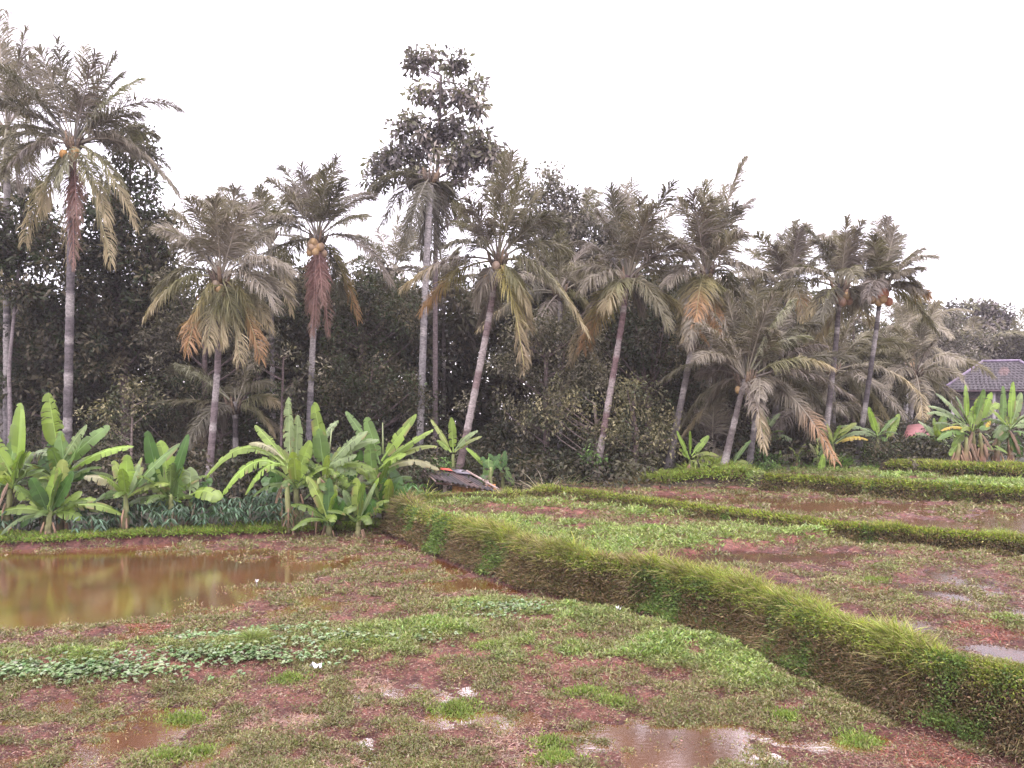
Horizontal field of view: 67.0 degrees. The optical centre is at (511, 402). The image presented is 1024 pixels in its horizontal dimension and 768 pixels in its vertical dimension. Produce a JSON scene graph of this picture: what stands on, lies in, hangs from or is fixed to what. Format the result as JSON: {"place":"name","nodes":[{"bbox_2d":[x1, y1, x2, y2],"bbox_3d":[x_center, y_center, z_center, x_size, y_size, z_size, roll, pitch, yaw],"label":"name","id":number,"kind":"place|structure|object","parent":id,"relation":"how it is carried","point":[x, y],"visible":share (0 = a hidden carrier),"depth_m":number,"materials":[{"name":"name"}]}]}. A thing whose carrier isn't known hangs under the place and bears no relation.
{"place":"outdoors","nodes":[
{"label":"outdoors","id":0,"kind":"place"},
{"bbox_2d":[0,539,1015,767],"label":"water","id":1,"kind":"structure","parent":0,"point":[92,585],"depth_m":11.48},
{"bbox_2d":[818,718,894,751],"bbox_3d":[3.085,2.986,6.875,0.626,0.131,0.647,0,0,32],"label":"grass cushion","id":2,"kind":"object","parent":1,"relation":"on","point":[858,740],"depth_m":6.87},
{"bbox_2d":[0,425,1023,767],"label":"ground","id":3,"kind":"structure","parent":0,"point":[766,555],"depth_m":8.91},
{"bbox_2d":[0,403,44,529],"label":"banana plant","id":4,"kind":"object","parent":3,"relation":"on","point":[13,459],"visible":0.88,"depth_m":16.85,"materials":[{"name":"green plant"}]},
{"bbox_2d":[0,186,87,442],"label":"broadleaf tree","id":5,"kind":"object","parent":3,"relation":"on","point":[25,294],"visible":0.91,"depth_m":25.78,"materials":[{"name":"green plant"}]},
{"bbox_2d":[0,6,103,493],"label":"coconut palm","id":6,"kind":"object","parent":3,"relation":"on","point":[5,48],"visible":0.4,"depth_m":26.37,"materials":[{"name":"green plant"}]},
{"bbox_2d":[0,459,121,534],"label":"banana plant","id":7,"kind":"object","parent":3,"relation":"on","point":[47,497],"visible":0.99,"depth_m":16.64,"materials":[{"name":"green plant"}]},
{"bbox_2d":[0,262,130,458],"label":"broadleaf tree","id":8,"kind":"object","parent":3,"relation":"on","point":[36,345],"visible":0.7,"depth_m":27.07,"materials":[{"name":"green plant"}]},
{"bbox_2d":[19,392,133,530],"bbox_3d":[-9.952,1.472,17.417,2.565,3.409,1.317,0,0,-27],"label":"banana plant","id":9,"kind":"object","parent":3,"relation":"on","point":[56,452],"visible":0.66,"depth_m":17.29,"materials":[{"name":"green plant"}]},
{"bbox_2d":[0,30,186,494],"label":"coconut palm","id":10,"kind":"object","parent":3,"relation":"on","point":[78,102],"visible":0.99,"depth_m":23.27,"materials":[{"name":"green plant"}]},
{"bbox_2d":[66,511,120,532],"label":"cassava shrub","id":11,"kind":"object","parent":3,"relation":"on","point":[100,522],"visible":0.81,"depth_m":16.82,"materials":[{"name":"green plant"}]},
{"bbox_2d":[48,119,188,453],"bbox_3d":[-14.733,-3.043,29.001,5.013,15.248,3.551,0,0,0],"label":"broadleaf tree","id":12,"kind":"object","parent":3,"relation":"on","point":[126,315],"visible":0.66,"depth_m":28.43,"materials":[{"name":"green plant"}]},
{"bbox_2d":[72,365,170,498],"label":"broadleaf tree","id":13,"kind":"object","parent":3,"relation":"on","point":[129,386],"visible":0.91,"depth_m":24.46,"materials":[{"name":"green plant"}]},
{"bbox_2d":[83,443,179,529],"bbox_3d":[-8.493,2.023,17.309,1.868,2.240,1.521,0,0,-38],"label":"banana plant","id":14,"kind":"object","parent":3,"relation":"on","point":[126,472],"visible":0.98,"depth_m":17.16,"materials":[{"name":"green plant"}]},
{"bbox_2d":[142,504,189,529],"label":"cassava shrub","id":15,"kind":"object","parent":3,"relation":"on","point":[157,515],"visible":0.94,"depth_m":16.97,"materials":[{"name":"green plant"}]},
{"bbox_2d":[119,431,222,526],"bbox_3d":[-7.757,1.933,17.514,2.074,2.599,1.495,0,0,-30],"label":"banana plant","id":16,"kind":"object","parent":3,"relation":"on","point":[175,475],"visible":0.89,"depth_m":17.57,"materials":[{"name":"green plant"}]},
{"bbox_2d":[130,739,216,766],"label":"grass cushion","id":17,"kind":"object","parent":3,"relation":"on","point":[168,752],"depth_m":6.49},
{"bbox_2d":[154,499,209,525],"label":"cassava shrub","id":18,"kind":"object","parent":3,"relation":"on","point":[192,518],"visible":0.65,"depth_m":17.49,"materials":[{"name":"green plant"}]},
{"bbox_2d":[142,702,233,733],"bbox_3d":[-3.106,2.986,7.383,0.818,0.150,0.692,0,0,-25],"label":"grass cushion","id":19,"kind":"object","parent":3,"relation":"on","point":[182,717],"depth_m":7.33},
{"bbox_2d":[0,518,383,544],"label":"grass","id":20,"kind":"structure","parent":3,"relation":"on","point":[25,536],"depth_m":16.83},
{"bbox_2d":[128,249,290,459],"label":"broadleaf tree","id":21,"kind":"object","parent":3,"relation":"on","point":[166,324],"visible":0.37,"depth_m":27.73,"materials":[{"name":"green plant"}]},
{"bbox_2d":[118,341,312,481],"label":"broadleaf tree","id":22,"kind":"object","parent":3,"relation":"on","point":[170,418],"visible":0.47,"depth_m":26.75,"materials":[{"name":"green plant"}]},
{"bbox_2d":[147,335,294,506],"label":"coconut palm","id":23,"kind":"object","parent":3,"relation":"on","point":[236,406],"visible":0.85,"depth_m":25.42,"materials":[{"name":"green plant"}]},
{"bbox_2d":[142,179,301,511],"bbox_3d":[-8.435,-1.584,22.964,4.990,10.007,4.106,0,0,0],"label":"coconut palm","id":24,"kind":"object","parent":3,"relation":"on","point":[221,295],"visible":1,"depth_m":22.07,"materials":[{"name":"green plant"}]},
{"bbox_2d":[197,502,252,526],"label":"cassava shrub","id":25,"kind":"object","parent":3,"relation":"on","point":[225,516],"visible":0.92,"depth_m":17.18,"materials":[{"name":"green plant"}]},
{"bbox_2d":[0,620,457,687],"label":"vine","id":26,"kind":"object","parent":3,"relation":"on","point":[70,669],"visible":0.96,"depth_m":8.72,"materials":[{"name":"green plant"}]},
{"bbox_2d":[223,495,272,524],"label":"cassava shrub","id":27,"kind":"object","parent":3,"relation":"on","point":[242,502],"visible":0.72,"depth_m":17.54,"materials":[{"name":"green plant"}]},
{"bbox_2d":[242,489,284,521],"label":"cassava shrub","id":28,"kind":"object","parent":3,"relation":"on","point":[270,496],"visible":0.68,"depth_m":17.77,"materials":[{"name":"green plant"}]},
{"bbox_2d":[205,397,327,535],"bbox_3d":[-5.476,1.518,17.728,2.701,3.314,1.618,0,0,31],"label":"banana plant","id":29,"kind":"object","parent":3,"relation":"on","point":[293,462],"visible":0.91,"depth_m":17.37,"materials":[{"name":"green plant"}]},
{"bbox_2d":[196,166,348,443],"bbox_3d":[-9.492,-2.190,28.997,4.462,13.570,6.720,0,0,-44],"label":"coconut palm","id":30,"kind":"object","parent":3,"relation":"on","point":[267,200],"visible":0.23,"depth_m":28.65,"materials":[{"name":"green plant"}]},
{"bbox_2d":[241,668,322,685],"bbox_3d":[-2.461,2.952,8.259,0.867,0.125,0.519,0,0,-13],"label":"grass cushion","id":31,"kind":"object","parent":3,"relation":"on","point":[284,677],"depth_m":8.25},
{"bbox_2d":[246,336,333,447],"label":"broadleaf tree","id":32,"kind":"object","parent":3,"relation":"on","point":[261,368],"visible":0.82,"depth_m":24.46,"materials":[{"name":"green plant"}]},
{"bbox_2d":[227,149,396,499],"bbox_3d":[-6.703,-2.030,25.486,6.121,12.464,3.818,0,0,0],"label":"coconut palm","id":33,"kind":"object","parent":3,"relation":"on","point":[319,207],"visible":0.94,"depth_m":25.19,"materials":[{"name":"green plant"}]},
{"bbox_2d":[260,450,368,517],"bbox_3d":[-4.697,2.164,18.812,2.861,2.038,1.743,0,0,-16],"label":"banana plant","id":34,"kind":"object","parent":3,"relation":"on","point":[276,478],"visible":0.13,"depth_m":18.96,"materials":[{"name":"green plant"}]},
{"bbox_2d":[291,476,368,536],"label":"banana plant","id":35,"kind":"object","parent":3,"relation":"on","point":[326,501],"visible":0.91,"depth_m":16.98,"materials":[{"name":"green plant"}]},
{"bbox_2d":[290,402,378,524],"bbox_3d":[-4.202,1.577,17.974,1.479,3.192,1.891,0,0,-38],"label":"banana plant","id":36,"kind":"object","parent":3,"relation":"on","point":[321,446],"visible":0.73,"depth_m":17.86,"materials":[{"name":"green plant"}]},
{"bbox_2d":[275,259,432,477],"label":"broadleaf tree","id":37,"kind":"object","parent":3,"relation":"on","point":[364,337],"visible":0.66,"depth_m":29.76,"materials":[{"name":"green plant"}]},
{"bbox_2d":[321,478,388,537],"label":"banana plant","id":38,"kind":"object","parent":3,"relation":"on","point":[363,513],"visible":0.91,"depth_m":17.14,"materials":[{"name":"green plant"}]},
{"bbox_2d":[307,273,445,481],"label":"broadleaf tree","id":39,"kind":"object","parent":3,"relation":"on","point":[376,399],"visible":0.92,"depth_m":26.77,"materials":[{"name":"green plant"}]},
{"bbox_2d":[332,214,432,425],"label":"coconut palm","id":40,"kind":"object","parent":3,"relation":"on","point":[397,253],"visible":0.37,"depth_m":35.70,"materials":[{"name":"green plant"}]},
{"bbox_2d":[341,411,438,518],"bbox_3d":[-2.973,1.659,18.101,2.248,2.918,1.368,0,0,21],"label":"banana plant","id":41,"kind":"object","parent":3,"relation":"on","point":[388,467],"visible":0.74,"depth_m":18.18,"materials":[{"name":"green plant"}]},
{"bbox_2d":[365,471,422,520],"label":"banana plant","id":42,"kind":"object","parent":3,"relation":"on","point":[386,489],"visible":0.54,"depth_m":17.91,"materials":[{"name":"green plant"}]},
{"bbox_2d":[367,165,464,471],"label":"coconut palm","id":43,"kind":"object","parent":3,"relation":"on","point":[433,191],"visible":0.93,"depth_m":27.00,"materials":[{"name":"green plant"}]},
{"bbox_2d":[397,450,452,493],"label":"bush","id":44,"kind":"object","parent":3,"relation":"on","point":[420,480],"visible":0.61,"depth_m":20.45,"materials":[{"name":"green plant"}]},
{"bbox_2d":[375,239,482,456],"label":"coconut palm","id":45,"kind":"object","parent":3,"relation":"on","point":[455,253],"visible":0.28,"depth_m":32.91,"materials":[{"name":"green plant"}]},
{"bbox_2d":[354,42,516,491],"bbox_3d":[-2.735,-4.261,28.045,5.940,17.579,2.002,0,0,0],"label":"broadleaf tree","id":46,"kind":"object","parent":3,"relation":"on","point":[473,153],"visible":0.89,"depth_m":27.82,"materials":[{"name":"green plant"}]},
{"bbox_2d":[390,686,521,728],"bbox_3d":[-0.492,2.972,7.585,1.037,0.124,1.016,0,0,30],"label":"grass cushion","id":47,"kind":"object","parent":3,"relation":"on","point":[454,706],"depth_m":7.52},
{"bbox_2d":[430,417,481,487],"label":"banana plant","id":48,"kind":"object","parent":3,"relation":"on","point":[452,435],"visible":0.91,"depth_m":21.59,"materials":[{"name":"green plant"}]},
{"bbox_2d":[424,468,497,493],"bbox_3d":[-1.376,2.331,20.695,2.134,1.204,1.726,0,0,0],"label":"field hut","id":49,"kind":"object","parent":3,"relation":"on","point":[458,478],"visible":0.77,"depth_m":20.25,"materials":[{"name":"grey wood"}]},
{"bbox_2d":[377,483,567,521],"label":"grass","id":50,"kind":"structure","parent":3,"relation":"on","point":[503,491],"depth_m":19.56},
{"bbox_2d":[398,145,591,469],"bbox_3d":[-0.522,-1.910,22.078,5.443,10.355,3.546,0,0,0],"label":"coconut palm","id":51,"kind":"object","parent":3,"relation":"on","point":[492,278],"visible":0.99,"depth_m":21.73,"materials":[{"name":"green plant"}]},
{"bbox_2d":[436,595,554,619],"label":"vine","id":52,"kind":"object","parent":3,"relation":"on","point":[518,605],"visible":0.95,"depth_m":10.84,"materials":[{"name":"green plant"}]},
{"bbox_2d":[0,524,1023,767],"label":"weeds","id":53,"kind":"object","parent":3,"relation":"on","point":[651,640],"visible":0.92,"depth_m":8.36,"materials":[{"name":"green plant"}]},
{"bbox_2d":[0,235,1023,505],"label":"forest","id":54,"kind":"object","parent":3,"relation":"on","point":[460,359],"visible":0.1,"depth_m":32.81,"materials":[{"name":"green plant"}]},
{"bbox_2d":[0,412,1023,512],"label":"undergrowth","id":55,"kind":"object","parent":3,"relation":"on","point":[569,463],"visible":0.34,"depth_m":24.26,"materials":[{"name":"green plant"}]},
{"bbox_2d":[0,479,1023,767],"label":"straw","id":56,"kind":"object","parent":3,"relation":"on","point":[594,703],"visible":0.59,"depth_m":8.24,"materials":[{"name":"straw"},{"name":"dry grass"}]},
{"bbox_2d":[466,732,560,767],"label":"stubble clump","id":57,"kind":"object","parent":3,"relation":"on","point":[512,756],"visible":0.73,"depth_m":6.71,"materials":[{"name":"green plant"}]},
{"bbox_2d":[452,298,623,481],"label":"broadleaf tree","id":58,"kind":"object","parent":3,"relation":"on","point":[583,375],"visible":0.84,"depth_m":25.88,"materials":[{"name":"green plant"}]},
{"bbox_2d":[522,727,586,750],"bbox_3d":[0.351,2.977,6.797,0.506,0.109,0.457,0,0,-39],"label":"grass cushion","id":59,"kind":"object","parent":3,"relation":"on","point":[552,738],"depth_m":6.78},
{"bbox_2d":[513,741,597,767],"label":"grass cushion","id":60,"kind":"object","parent":3,"relation":"on","point":[551,756],"depth_m":6.45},
{"bbox_2d":[486,372,630,472],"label":"broadleaf tree","id":61,"kind":"object","parent":3,"relation":"on","point":[561,409],"visible":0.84,"depth_m":23.91,"materials":[{"name":"green plant"}]},
{"bbox_2d":[474,228,653,465],"bbox_3d":[1.764,-1.327,27.836,5.112,9.898,5.391,0,0,43],"label":"coconut palm","id":62,"kind":"object","parent":3,"relation":"on","point":[567,269],"visible":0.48,"depth_m":27.68,"materials":[{"name":"green plant"}]},
{"bbox_2d":[504,169,637,432],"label":"coconut palm","id":63,"kind":"object","parent":3,"relation":"on","point":[594,193],"visible":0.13,"depth_m":35.07,"materials":[{"name":"green plant"}]},
{"bbox_2d":[510,157,636,470],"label":"broadleaf tree","id":64,"kind":"object","parent":3,"relation":"on","point":[578,221],"visible":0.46,"depth_m":30.70,"materials":[{"name":"green plant"}]},
{"bbox_2d":[539,679,621,703],"bbox_3d":[0.709,2.940,7.832,0.895,0.137,0.695,0,0,0],"label":"grass cushion","id":65,"kind":"object","parent":3,"relation":"on","point":[582,689],"depth_m":7.87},
{"bbox_2d":[572,686,651,712],"bbox_3d":[0.989,2.947,7.702,0.780,0.139,0.585,0,0,-33],"label":"grass cushion","id":66,"kind":"object","parent":3,"relation":"on","point":[609,700],"depth_m":7.65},
{"bbox_2d":[582,370,681,475],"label":"broadleaf tree","id":67,"kind":"object","parent":3,"relation":"on","point":[637,440],"visible":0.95,"depth_m":23.41,"materials":[{"name":"green plant"}]},
{"bbox_2d":[563,175,715,483],"bbox_3d":[3.923,-2.352,23.507,5.118,10.233,3.505,0,0,11],"label":"coconut palm","id":68,"kind":"object","parent":3,"relation":"on","point":[631,243],"visible":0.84,"depth_m":23.23,"materials":[{"name":"green plant"}]},
{"bbox_2d":[575,282,719,461],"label":"broadleaf tree","id":69,"kind":"object","parent":3,"relation":"on","point":[640,356],"visible":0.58,"depth_m":27.78,"materials":[{"name":"green plant"}]},
{"bbox_2d":[560,452,800,484],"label":"grass","id":70,"kind":"structure","parent":3,"relation":"on","point":[731,469],"depth_m":21.86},
{"bbox_2d":[676,431,719,468],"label":"banana plant","id":71,"kind":"object","parent":3,"relation":"on","point":[703,441],"visible":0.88,"depth_m":22.38,"materials":[{"name":"green plant"}]},
{"bbox_2d":[650,153,759,468],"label":"coconut palm","id":72,"kind":"object","parent":3,"relation":"on","point":[711,231],"visible":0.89,"depth_m":23.32,"materials":[{"name":"green plant"}]},
{"bbox_2d":[394,489,1023,697],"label":"weeds","id":73,"kind":"object","parent":3,"relation":"on","point":[636,533],"visible":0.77,"depth_m":12.94,"materials":[{"name":"green plant"}]},
{"bbox_2d":[653,382,768,460],"bbox_3d":[6.591,0.683,25.298,3.733,2.878,3.706,0,0,19],"label":"bush","id":74,"kind":"object","parent":3,"relation":"on","point":[711,425],"visible":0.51,"depth_m":25.29,"materials":[{"name":"green plant"}]},
{"bbox_2d":[652,244,798,413],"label":"coconut palm","id":75,"kind":"object","parent":3,"relation":"on","point":[678,331],"visible":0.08,"depth_m":28.68,"materials":[{"name":"green plant"}]},
{"bbox_2d":[429,484,1023,556],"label":"grass","id":76,"kind":"structure","parent":3,"relation":"on","point":[710,511],"depth_m":14.48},
{"bbox_2d":[654,290,861,469],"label":"coconut palm","id":77,"kind":"object","parent":3,"relation":"on","point":[764,385],"visible":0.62,"depth_m":23.11,"materials":[{"name":"green plant"}]},
{"bbox_2d":[683,315,848,439],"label":"broadleaf tree","id":78,"kind":"object","parent":3,"relation":"on","point":[742,414],"visible":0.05,"depth_m":31.28,"materials":[{"name":"green plant"}]},
{"bbox_2d":[700,262,831,432],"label":"coconut palm","id":79,"kind":"object","parent":3,"relation":"on","point":[793,315],"visible":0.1,"depth_m":28.28,"materials":[{"name":"green plant"}]},
{"bbox_2d":[674,277,860,464],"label":"coconut palm","id":80,"kind":"object","parent":3,"relation":"on","point":[743,345],"visible":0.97,"depth_m":22.51,"materials":[{"name":"green plant"}]},
{"bbox_2d":[712,217,853,442],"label":"coconut palm","id":81,"kind":"object","parent":3,"relation":"on","point":[788,253],"visible":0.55,"depth_m":27.58,"materials":[{"name":"green plant"}]},
{"bbox_2d":[557,471,1023,550],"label":"weeds","id":82,"kind":"object","parent":3,"relation":"on","point":[952,508],"visible":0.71,"depth_m":17.66,"materials":[{"name":"green plant"}]},
{"bbox_2d":[764,704,818,730],"bbox_3d":[2.596,2.944,7.288,0.556,0.125,0.452,0,0,0],"label":"grass cushion","id":83,"kind":"object","parent":3,"relation":"on","point":[788,715],"depth_m":7.27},
{"bbox_2d":[759,335,896,461],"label":"coconut palm","id":84,"kind":"object","parent":3,"relation":"on","point":[840,407],"visible":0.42,"depth_m":25.96,"materials":[{"name":"green plant"}]},
{"bbox_2d":[745,309,926,438],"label":"coconut palm","id":85,"kind":"object","parent":3,"relation":"on","point":[855,381],"visible":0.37,"depth_m":29.87,"materials":[{"name":"green plant"}]},
{"bbox_2d":[756,212,924,459],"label":"coconut palm","id":86,"kind":"object","parent":3,"relation":"on","point":[846,263],"visible":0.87,"depth_m":24.19,"materials":[{"name":"green plant"}]},
{"bbox_2d":[816,423,867,453],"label":"banana plant","id":87,"kind":"object","parent":3,"relation":"on","point":[841,433],"visible":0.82,"depth_m":24.34,"materials":[{"name":"green plant"}]},
{"bbox_2d":[812,286,918,443],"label":"broadleaf tree","id":88,"kind":"object","parent":3,"relation":"on","point":[874,375],"visible":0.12,"depth_m":33.44,"materials":[{"name":"green plant"}]},
{"bbox_2d":[836,407,899,456],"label":"banana plant","id":89,"kind":"object","parent":3,"relation":"on","point":[891,424],"visible":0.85,"depth_m":24.60,"materials":[{"name":"green plant"}]},
{"bbox_2d":[807,209,944,465],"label":"coconut palm","id":90,"kind":"object","parent":3,"relation":"on","point":[881,286],"visible":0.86,"depth_m":24.57,"materials":[{"name":"green plant"}]},
{"bbox_2d":[738,459,1023,502],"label":"weeds","id":91,"kind":"object","parent":3,"relation":"on","point":[1008,482],"visible":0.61,"depth_m":20.61,"materials":[{"name":"green plant"}]},
{"bbox_2d":[757,472,1023,505],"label":"grass","id":92,"kind":"structure","parent":3,"relation":"on","point":[856,481],"depth_m":19.16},
{"bbox_2d":[856,431,930,467],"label":"bush","id":93,"kind":"object","parent":3,"relation":"on","point":[885,451],"visible":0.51,"depth_m":23.72,"materials":[{"name":"green plant"}]},
{"bbox_2d":[856,280,973,431],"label":"coconut palm","id":94,"kind":"object","parent":3,"relation":"on","point":[908,317],"visible":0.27,"depth_m":39.43,"materials":[{"name":"green plant"}]},
{"bbox_2d":[837,297,996,431],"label":"coconut palm","id":95,"kind":"object","parent":3,"relation":"on","point":[921,339],"visible":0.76,"depth_m":31.43,"materials":[{"name":"green plant"}]},
{"bbox_2d":[860,731,986,767],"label":"stubble clump","id":96,"kind":"object","parent":3,"relation":"on","point":[920,753],"visible":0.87,"depth_m":6.55,"materials":[{"name":"green plant"}]},
{"bbox_2d":[876,303,990,427],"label":"broadleaf tree","id":97,"kind":"object","parent":3,"relation":"on","point":[944,344],"visible":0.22,"depth_m":45.47,"materials":[{"name":"green plant"}]},
{"bbox_2d":[879,458,1023,478],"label":"grass","id":98,"kind":"structure","parent":3,"relation":"on","point":[1012,467],"depth_m":21.24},
{"bbox_2d":[927,385,1006,462],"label":"banana plant","id":99,"kind":"object","parent":3,"relation":"on","point":[979,410],"visible":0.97,"depth_m":22.54,"materials":[{"name":"green plant"}]},
{"bbox_2d":[940,324,1023,360],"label":"broadleaf tree","id":100,"kind":"object","parent":3,"relation":"on","point":[992,352],"visible":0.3,"depth_m":48.41,"materials":[{"name":"green plant"}]},
{"bbox_2d":[941,359,1023,442],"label":"tiled house","id":101,"kind":"structure","parent":3,"relation":"on","point":[1007,372],"depth_m":41.63,"materials":[{"name":"clay roof tiles"},{"name":"plaster"},{"name":"wood"}]},
{"bbox_2d":[950,296,1018,355],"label":"broadleaf tree","id":102,"kind":"object","parent":3,"relation":"on","point":[987,312],"visible":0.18,"depth_m":53.46,"materials":[{"name":"green plant"}]},
{"bbox_2d":[948,314,1023,359],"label":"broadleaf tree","id":103,"kind":"object","parent":3,"relation":"on","point":[971,322],"visible":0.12,"depth_m":48.96,"materials":[{"name":"green plant"}]},
{"bbox_2d":[986,382,1023,460],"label":"banana plant","id":104,"kind":"object","parent":3,"relation":"on","point":[1014,407],"visible":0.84,"depth_m":23.17,"materials":[{"name":"green plant"}]},
{"bbox_2d":[0,0,1023,418],"label":"sky","id":105,"kind":"structure","parent":0,"point":[913,110],"materials":[{"name":"white"}]},
{"bbox_2d":[377,488,1023,767],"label":"grass","id":106,"kind":"structure","parent":0,"point":[481,545],"depth_m":9.39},
{"bbox_2d":[654,488,1023,532],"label":"water","id":107,"kind":"structure","parent":0,"point":[758,491],"depth_m":17.50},
{"label":"water","id":108,"kind":"structure","parent":0,"visible":0},
{"bbox_2d":[941,617,1023,643],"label":"stubble clump","id":109,"kind":"object","parent":108,"relation":"on","point":[963,622],"visible":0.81,"depth_m":8.42,"materials":[{"name":"green plant"}]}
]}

